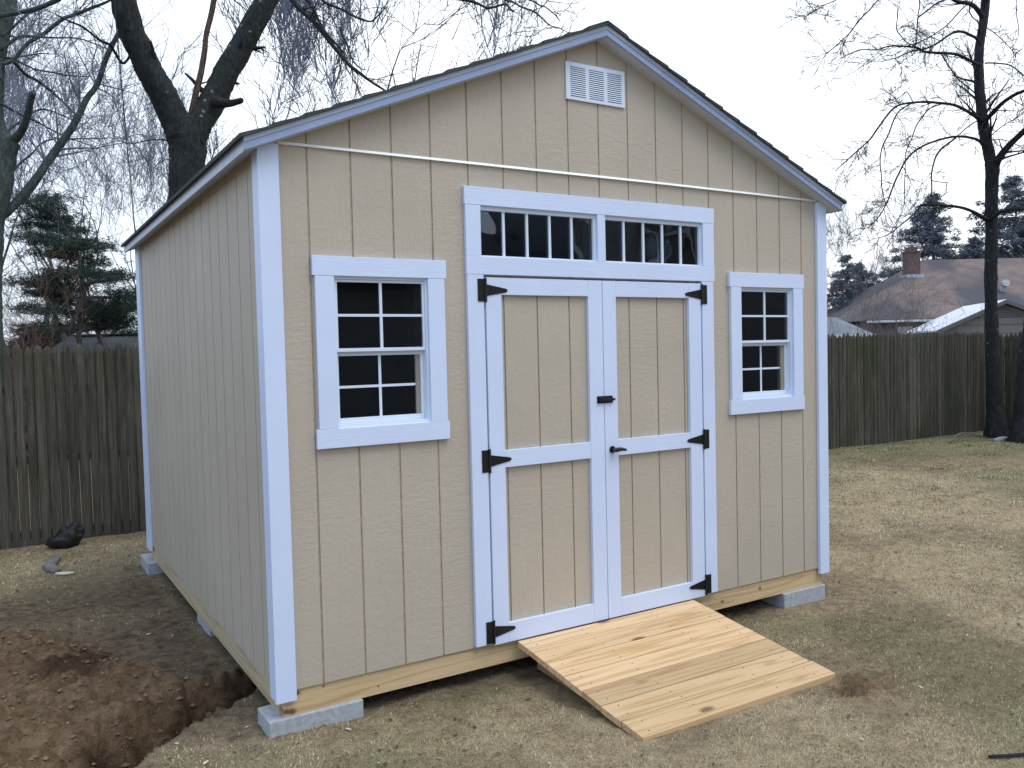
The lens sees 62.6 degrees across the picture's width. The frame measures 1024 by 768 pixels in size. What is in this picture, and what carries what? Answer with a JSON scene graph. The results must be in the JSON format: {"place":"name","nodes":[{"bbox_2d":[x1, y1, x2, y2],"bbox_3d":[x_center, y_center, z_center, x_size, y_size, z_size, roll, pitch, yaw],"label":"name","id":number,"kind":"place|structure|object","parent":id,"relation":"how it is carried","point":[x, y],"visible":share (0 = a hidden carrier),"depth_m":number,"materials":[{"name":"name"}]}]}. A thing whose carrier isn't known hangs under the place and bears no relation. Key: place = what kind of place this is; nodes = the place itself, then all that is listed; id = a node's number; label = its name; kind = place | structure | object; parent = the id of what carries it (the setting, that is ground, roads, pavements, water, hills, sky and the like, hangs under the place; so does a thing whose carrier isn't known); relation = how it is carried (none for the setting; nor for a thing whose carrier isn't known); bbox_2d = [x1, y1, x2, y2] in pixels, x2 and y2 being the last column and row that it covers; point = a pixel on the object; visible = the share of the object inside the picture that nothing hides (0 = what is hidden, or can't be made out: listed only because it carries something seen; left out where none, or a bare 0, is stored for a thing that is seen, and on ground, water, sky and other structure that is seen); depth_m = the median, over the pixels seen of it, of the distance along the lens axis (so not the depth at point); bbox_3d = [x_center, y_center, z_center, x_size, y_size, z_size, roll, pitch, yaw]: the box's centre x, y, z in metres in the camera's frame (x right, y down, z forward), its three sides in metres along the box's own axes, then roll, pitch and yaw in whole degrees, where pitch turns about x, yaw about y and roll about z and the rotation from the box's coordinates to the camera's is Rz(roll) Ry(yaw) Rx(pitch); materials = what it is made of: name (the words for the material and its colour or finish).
{"place":"outdoors","nodes":[
{"label":"outdoors","id":0,"kind":"place"},
{"bbox_2d":[0,383,1023,767],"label":"ground","id":1,"kind":"structure","parent":0,"point":[202,655],"depth_m":4.34,"materials":[{"name":"beige plant"}]},
{"bbox_2d":[4,317,72,448],"bbox_3d":[-9.534,0.168,17.433,4.538,3.205,2.862,-3,3,-31],"label":"yew bush","id":2,"kind":"object","parent":1,"relation":"on","point":[32,339],"visible":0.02,"depth_m":17.18,"materials":[{"name":"plant"}]},
{"bbox_2d":[3,301,87,450],"bbox_3d":[-9.093,-0.160,16.073,2.865,2.988,2.788,0,3,39],"label":"bare shrub","id":3,"kind":"object","parent":1,"relation":"on","point":[22,348],"visible":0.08,"depth_m":15.20,"materials":[{"name":"brown plant"}]},
{"bbox_2d":[3,256,96,344],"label":"bare shrub","id":4,"kind":"object","parent":1,"relation":"on","point":[19,310],"visible":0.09,"depth_m":30.43,"materials":[{"name":"plant"}]},
{"bbox_2d":[42,554,60,573],"bbox_3d":[-3.829,1.496,7.009,0.140,0.070,0.589,-3,3,-29],"label":"rock","id":5,"kind":"object","parent":1,"relation":"on","point":[49,565],"visible":0.98,"depth_m":6.88,"materials":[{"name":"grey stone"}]},
{"bbox_2d":[3,256,102,333],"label":"bare shrub","id":6,"kind":"object","parent":1,"relation":"on","point":[21,310],"visible":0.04,"depth_m":34.34,"materials":[{"name":"plant"}]},
{"bbox_2d":[3,0,104,275],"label":"bare tree","id":7,"kind":"object","parent":1,"relation":"on","point":[20,65],"visible":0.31,"depth_m":17.82,"materials":[{"name":"plant"}]},
{"bbox_2d":[2,249,106,442],"bbox_3d":[-7.584,-0.326,12.238,3.163,3.545,3.420,-3,3,-31],"label":"bare shrub","id":8,"kind":"object","parent":1,"relation":"on","point":[15,336],"visible":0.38,"depth_m":12.79,"materials":[{"name":"plant"}]},
{"bbox_2d":[2,229,118,470],"bbox_3d":[-7.592,-0.446,13.163,3.629,3.799,4.237,-3,3,-31],"label":"bare shrub","id":9,"kind":"object","parent":1,"relation":"on","point":[31,341],"visible":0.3,"depth_m":13.11,"materials":[{"name":"plant"}]},
{"bbox_2d":[45,521,84,548],"bbox_3d":[-4.069,1.376,7.677,0.323,0.237,0.239,-2,2,-14],"label":"black bag","id":10,"kind":"object","parent":1,"relation":"on","point":[70,536],"visible":1,"depth_m":7.61,"materials":[{"name":"plastic"}]},
{"bbox_2d":[55,571,74,575],"bbox_3d":[-3.569,1.510,6.720,0.149,0.036,0.076,-1,2,-3],"label":"wood scrap","id":11,"kind":"object","parent":1,"relation":"on","point":[65,573],"visible":1,"depth_m":6.71,"materials":[{"name":"white wood"}]},
{"bbox_2d":[3,261,134,337],"bbox_3d":[-16.176,-1.985,30.830,6.507,5.826,8.148,-3,3,-31],"label":"bare shrub","id":12,"kind":"object","parent":1,"relation":"on","point":[31,314],"visible":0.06,"depth_m":29.35,"materials":[{"name":"brown plant"}]},
{"bbox_2d":[2,187,137,345],"bbox_3d":[-7.768,-1.076,15.065,2.929,4.922,4.454,-3,3,-31],"label":"white pine","id":13,"kind":"object","parent":1,"relation":"on","point":[120,306],"visible":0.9,"depth_m":14.65,"materials":[{"name":"plant"}]},
{"bbox_2d":[51,333,138,449],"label":"neighbour shed","id":14,"kind":"structure","parent":1,"relation":"on","point":[112,340],"depth_m":16.63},
{"bbox_2d":[0,0,196,504],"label":"bare tree","id":15,"kind":"object","parent":1,"relation":"on","point":[9,142],"visible":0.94,"depth_m":9.86,"materials":[{"name":"grey plant"}]},
{"bbox_2d":[114,0,134,231],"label":"cable","id":16,"kind":"object","parent":15,"relation":"hanging from","point":[124,113],"visible":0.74,"depth_m":10.57,"materials":[{"name":"black"}]},
{"bbox_2d":[0,627,209,767],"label":"dirt clods","id":17,"kind":"object","parent":1,"relation":"on","point":[71,706],"visible":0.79,"depth_m":4.26,"materials":[{"name":"soil"}]},
{"bbox_2d":[3,0,218,344],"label":"bare tree","id":18,"kind":"object","parent":1,"relation":"on","point":[99,339],"visible":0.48,"depth_m":16.35,"materials":[{"name":"plant"}]},
{"bbox_2d":[4,0,230,322],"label":"bare tree","id":19,"kind":"object","parent":1,"relation":"on","point":[98,120],"visible":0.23,"depth_m":30.61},
{"bbox_2d":[83,82,187,219],"bbox_3d":[-11.458,-4.114,26.307,3.115,10.687,2.770,-2,2,-17],"label":"bare tree","id":20,"kind":"object","parent":1,"relation":"on","point":[148,143],"visible":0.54,"depth_m":25.95,"materials":[{"name":"grey plant"}]},
{"bbox_2d":[13,66,286,288],"bbox_3d":[-14.665,-5.436,34.097,10.308,12.949,7.352,0,2,22],"label":"bare tree","id":21,"kind":"object","parent":1,"relation":"on","point":[121,186],"visible":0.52,"depth_m":33.10,"materials":[{"name":"plant"}]},
{"bbox_2d":[140,553,163,575],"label":"concrete block","id":22,"kind":"structure","parent":1,"relation":"on","point":[150,565],"depth_m":6.68,"materials":[{"name":"grey concrete"}]},
{"bbox_2d":[124,68,243,207],"bbox_3d":[-7.444,-2.903,19.168,3.046,8.575,3.385,-3,3,-29],"label":"bare tree","id":23,"kind":"object","parent":1,"relation":"on","point":[214,144],"visible":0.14,"depth_m":19.04,"materials":[{"name":"grey plant"}]},
{"bbox_2d":[197,613,214,636],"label":"concrete block","id":24,"kind":"structure","parent":1,"relation":"on","point":[206,628],"depth_m":5.24,"materials":[{"name":"grey concrete"}]},
{"bbox_2d":[210,0,333,124],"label":"bare tree","id":25,"kind":"object","parent":1,"relation":"on","point":[303,72],"visible":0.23,"depth_m":22.50,"materials":[{"name":"plant"}]},
{"bbox_2d":[4,0,584,200],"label":"forked tree","id":26,"kind":"object","parent":1,"relation":"on","point":[186,133],"visible":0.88,"depth_m":10.39,"materials":[{"name":"brown plant"}]},
{"bbox_2d":[238,0,367,115],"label":"bare tree","id":27,"kind":"object","parent":1,"relation":"on","point":[319,51],"visible":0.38,"depth_m":16.80,"materials":[{"name":"grey plant"}]},
{"bbox_2d":[216,0,404,127],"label":"bare tree","id":28,"kind":"object","parent":1,"relation":"on","point":[287,5],"visible":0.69,"depth_m":15.56,"materials":[{"name":"grey plant"}]},
{"bbox_2d":[258,698,363,737],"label":"concrete block","id":29,"kind":"structure","parent":1,"relation":"on","point":[272,723],"depth_m":3.81,"materials":[{"name":"grey concrete"}]},
{"bbox_2d":[336,0,582,89],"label":"bare tree","id":30,"kind":"object","parent":1,"relation":"on","point":[497,16],"visible":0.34,"depth_m":19.40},
{"bbox_2d":[121,20,846,716],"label":"shed","id":31,"kind":"structure","parent":1,"relation":"on","point":[487,362],"depth_m":4.44,"materials":[{"name":"beige wood"}]},
{"bbox_2d":[310,255,449,449],"bbox_3d":[-0.616,-0.153,3.960,0.668,0.865,0.083,-3,3,-31],"label":"window","id":32,"kind":"structure","parent":31,"relation":"in","point":[432,423],"depth_m":3.94,"materials":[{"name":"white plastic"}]},
{"bbox_2d":[477,277,607,644],"bbox_3d":[0.172,0.383,4.425,0.774,1.859,0.055,-3,3,-31],"label":"door","id":33,"kind":"structure","parent":31,"relation":"in","point":[544,459],"depth_m":4.43,"materials":[{"name":"beige wood"}]},
{"bbox_2d":[462,186,714,281],"bbox_3d":[0.468,-0.792,4.602,1.681,0.431,0.074,-3,3,-31],"label":"transom window","id":34,"kind":"structure","parent":31,"relation":"in","point":[673,242],"depth_m":4.58,"materials":[{"name":"white plastic"}]},
{"bbox_2d":[597,281,711,617],"bbox_3d":[0.821,0.352,4.804,0.826,1.859,0.087,-3,3,-31],"label":"door","id":35,"kind":"structure","parent":31,"relation":"in","point":[656,438],"depth_m":4.82,"materials":[{"name":"beige wood"}]},
{"bbox_2d":[727,272,804,414],"bbox_3d":[1.583,-0.258,5.305,0.668,0.865,0.083,-3,3,-31],"label":"window","id":36,"kind":"structure","parent":31,"relation":"in","point":[766,309],"depth_m":5.31,"materials":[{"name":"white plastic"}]},
{"bbox_2d":[0,331,985,549],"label":"fence","id":37,"kind":"object","parent":1,"relation":"on","point":[876,395],"visible":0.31,"depth_m":8.15,"materials":[{"name":"brown wood"}]},
{"bbox_2d":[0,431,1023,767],"bbox_3d":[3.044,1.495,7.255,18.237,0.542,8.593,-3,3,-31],"label":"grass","id":38,"kind":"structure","parent":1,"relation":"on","point":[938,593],"depth_m":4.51,"materials":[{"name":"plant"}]},
{"bbox_2d":[1,461,1023,767],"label":"leaf litter","id":39,"kind":"object","parent":1,"relation":"on","point":[465,695],"visible":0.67,"depth_m":4.05,"materials":[{"name":"brown plant"}]},
{"bbox_2d":[518,600,834,741],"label":"ramp","id":40,"kind":"structure","parent":1,"relation":"on","point":[646,675],"depth_m":4.15,"materials":[{"name":"brown wood"}]},
{"bbox_2d":[761,584,824,608],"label":"concrete block","id":41,"kind":"structure","parent":1,"relation":"on","point":[815,593],"depth_m":5.51,"materials":[{"name":"grey concrete"}]},
{"bbox_2d":[827,254,869,315],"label":"spruce","id":42,"kind":"object","parent":1,"relation":"on","point":[847,279],"visible":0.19,"depth_m":49.44,"materials":[{"name":"green plant"}]},
{"bbox_2d":[827,317,875,342],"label":"outbuilding","id":43,"kind":"structure","parent":1,"relation":"on","point":[843,328],"depth_m":36.85,"materials":[{"name":"grey"}]},
{"bbox_2d":[827,259,880,309],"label":"spruce","id":44,"kind":"object","parent":1,"relation":"on","point":[865,277],"visible":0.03,"depth_m":53.53,"materials":[{"name":"green plant"}]},
{"bbox_2d":[826,173,927,308],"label":"bare tree","id":45,"kind":"object","parent":1,"relation":"on","point":[840,228],"visible":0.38,"depth_m":53.95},
{"bbox_2d":[861,247,903,283],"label":"bare tree","id":46,"kind":"object","parent":1,"relation":"on","point":[882,266],"visible":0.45,"depth_m":61.64,"materials":[{"name":"plant"}]},
{"bbox_2d":[827,244,955,341],"bbox_3d":[9.753,-1.724,23.827,5.759,4.609,5.048,-1,2,20],"label":"bare shrub","id":47,"kind":"object","parent":1,"relation":"on","point":[886,300],"visible":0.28,"depth_m":23.21,"materials":[{"name":"plant"}]},
{"bbox_2d":[772,0,1023,437],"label":"bare tree","id":48,"kind":"object","parent":1,"relation":"on","point":[996,426],"visible":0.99,"depth_m":14.00,"materials":[{"name":"black plant"}]},
{"bbox_2d":[847,292,975,378],"bbox_3d":[10.164,-0.943,21.394,4.295,3.216,3.954,-3,3,-31],"label":"bare shrub","id":49,"kind":"object","parent":1,"relation":"on","point":[916,329],"visible":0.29,"depth_m":21.01,"materials":[{"name":"brown plant"}]},
{"bbox_2d":[827,205,1022,335],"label":"bare shrub","id":50,"kind":"object","parent":1,"relation":"on","point":[872,295],"visible":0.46,"depth_m":38.84,"materials":[{"name":"plant"}]},
{"bbox_2d":[827,244,1023,337],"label":"house","id":51,"kind":"structure","parent":1,"relation":"on","point":[970,288],"depth_m":44.67,"materials":[{"name":"brown"}]},
{"bbox_2d":[853,242,1009,376],"bbox_3d":[9.632,-1.191,18.601,3.255,3.955,3.063,-3,3,-31],"label":"bare shrub","id":52,"kind":"object","parent":1,"relation":"on","point":[922,300],"visible":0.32,"depth_m":18.81,"materials":[{"name":"brown plant"}]},
{"bbox_2d":[867,189,1006,283],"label":"spruce","id":53,"kind":"object","parent":1,"relation":"on","point":[934,246],"visible":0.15,"depth_m":61.07,"materials":[{"name":"green plant"}]},
{"bbox_2d":[949,432,987,442],"bbox_3d":[7.447,0.870,13.866,0.964,0.137,0.179,-2,2,-26],"label":"stick","id":54,"kind":"object","parent":1,"relation":"on","point":[966,433],"visible":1,"depth_m":13.96,"materials":[{"name":"brown wood"}]},
{"bbox_2d":[958,234,984,255],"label":"spruce","id":55,"kind":"object","parent":1,"relation":"on","point":[982,244],"depth_m":65.33,"materials":[{"name":"green plant"}]},
{"bbox_2d":[952,173,1023,258],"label":"spruce","id":56,"kind":"object","parent":1,"relation":"on","point":[1010,183],"visible":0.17,"depth_m":59.48,"materials":[{"name":"green plant"}]},
{"bbox_2d":[992,436,1006,440],"bbox_3d":[8.049,0.913,13.873,0.316,0.104,0.161,-3,3,-31],"label":"stone","id":57,"kind":"object","parent":1,"relation":"on","point":[1003,438],"visible":0.69,"depth_m":13.80,"materials":[{"name":"stone"}]},
{"bbox_2d":[988,752,1023,757],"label":"stick","id":58,"kind":"object","parent":1,"relation":"on","point":[1007,755],"visible":1,"depth_m":3.33,"materials":[{"name":"black wood"}]},
{"bbox_2d":[999,331,1021,430],"bbox_3d":[11.981,0.116,10.435,0.192,1.956,12.013,-3,3,-31],"label":"fence","id":59,"kind":"object","parent":1,"relation":"on","point":[1009,346],"visible":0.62,"depth_m":15.19,"materials":[{"name":"brown wood"}]},
{"bbox_2d":[998,215,1023,257],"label":"spruce","id":60,"kind":"object","parent":1,"relation":"on","point":[1019,227],"visible":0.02,"depth_m":57.73,"materials":[{"name":"green plant"}]},
{"bbox_2d":[1007,322,1023,443],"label":"bare tree","id":61,"kind":"object","parent":1,"relation":"on","point":[1016,434],"visible":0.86,"depth_m":13.55,"materials":[{"name":"black plant"}]},
{"bbox_2d":[2,0,1023,342],"label":"sky","id":62,"kind":"structure","parent":0,"point":[731,51],"materials":[{"name":"white"}]},
{"bbox_2d":[905,299,1023,382],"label":"garage","id":63,"kind":"structure","parent":0,"point":[1011,315],"depth_m":29.66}
]}

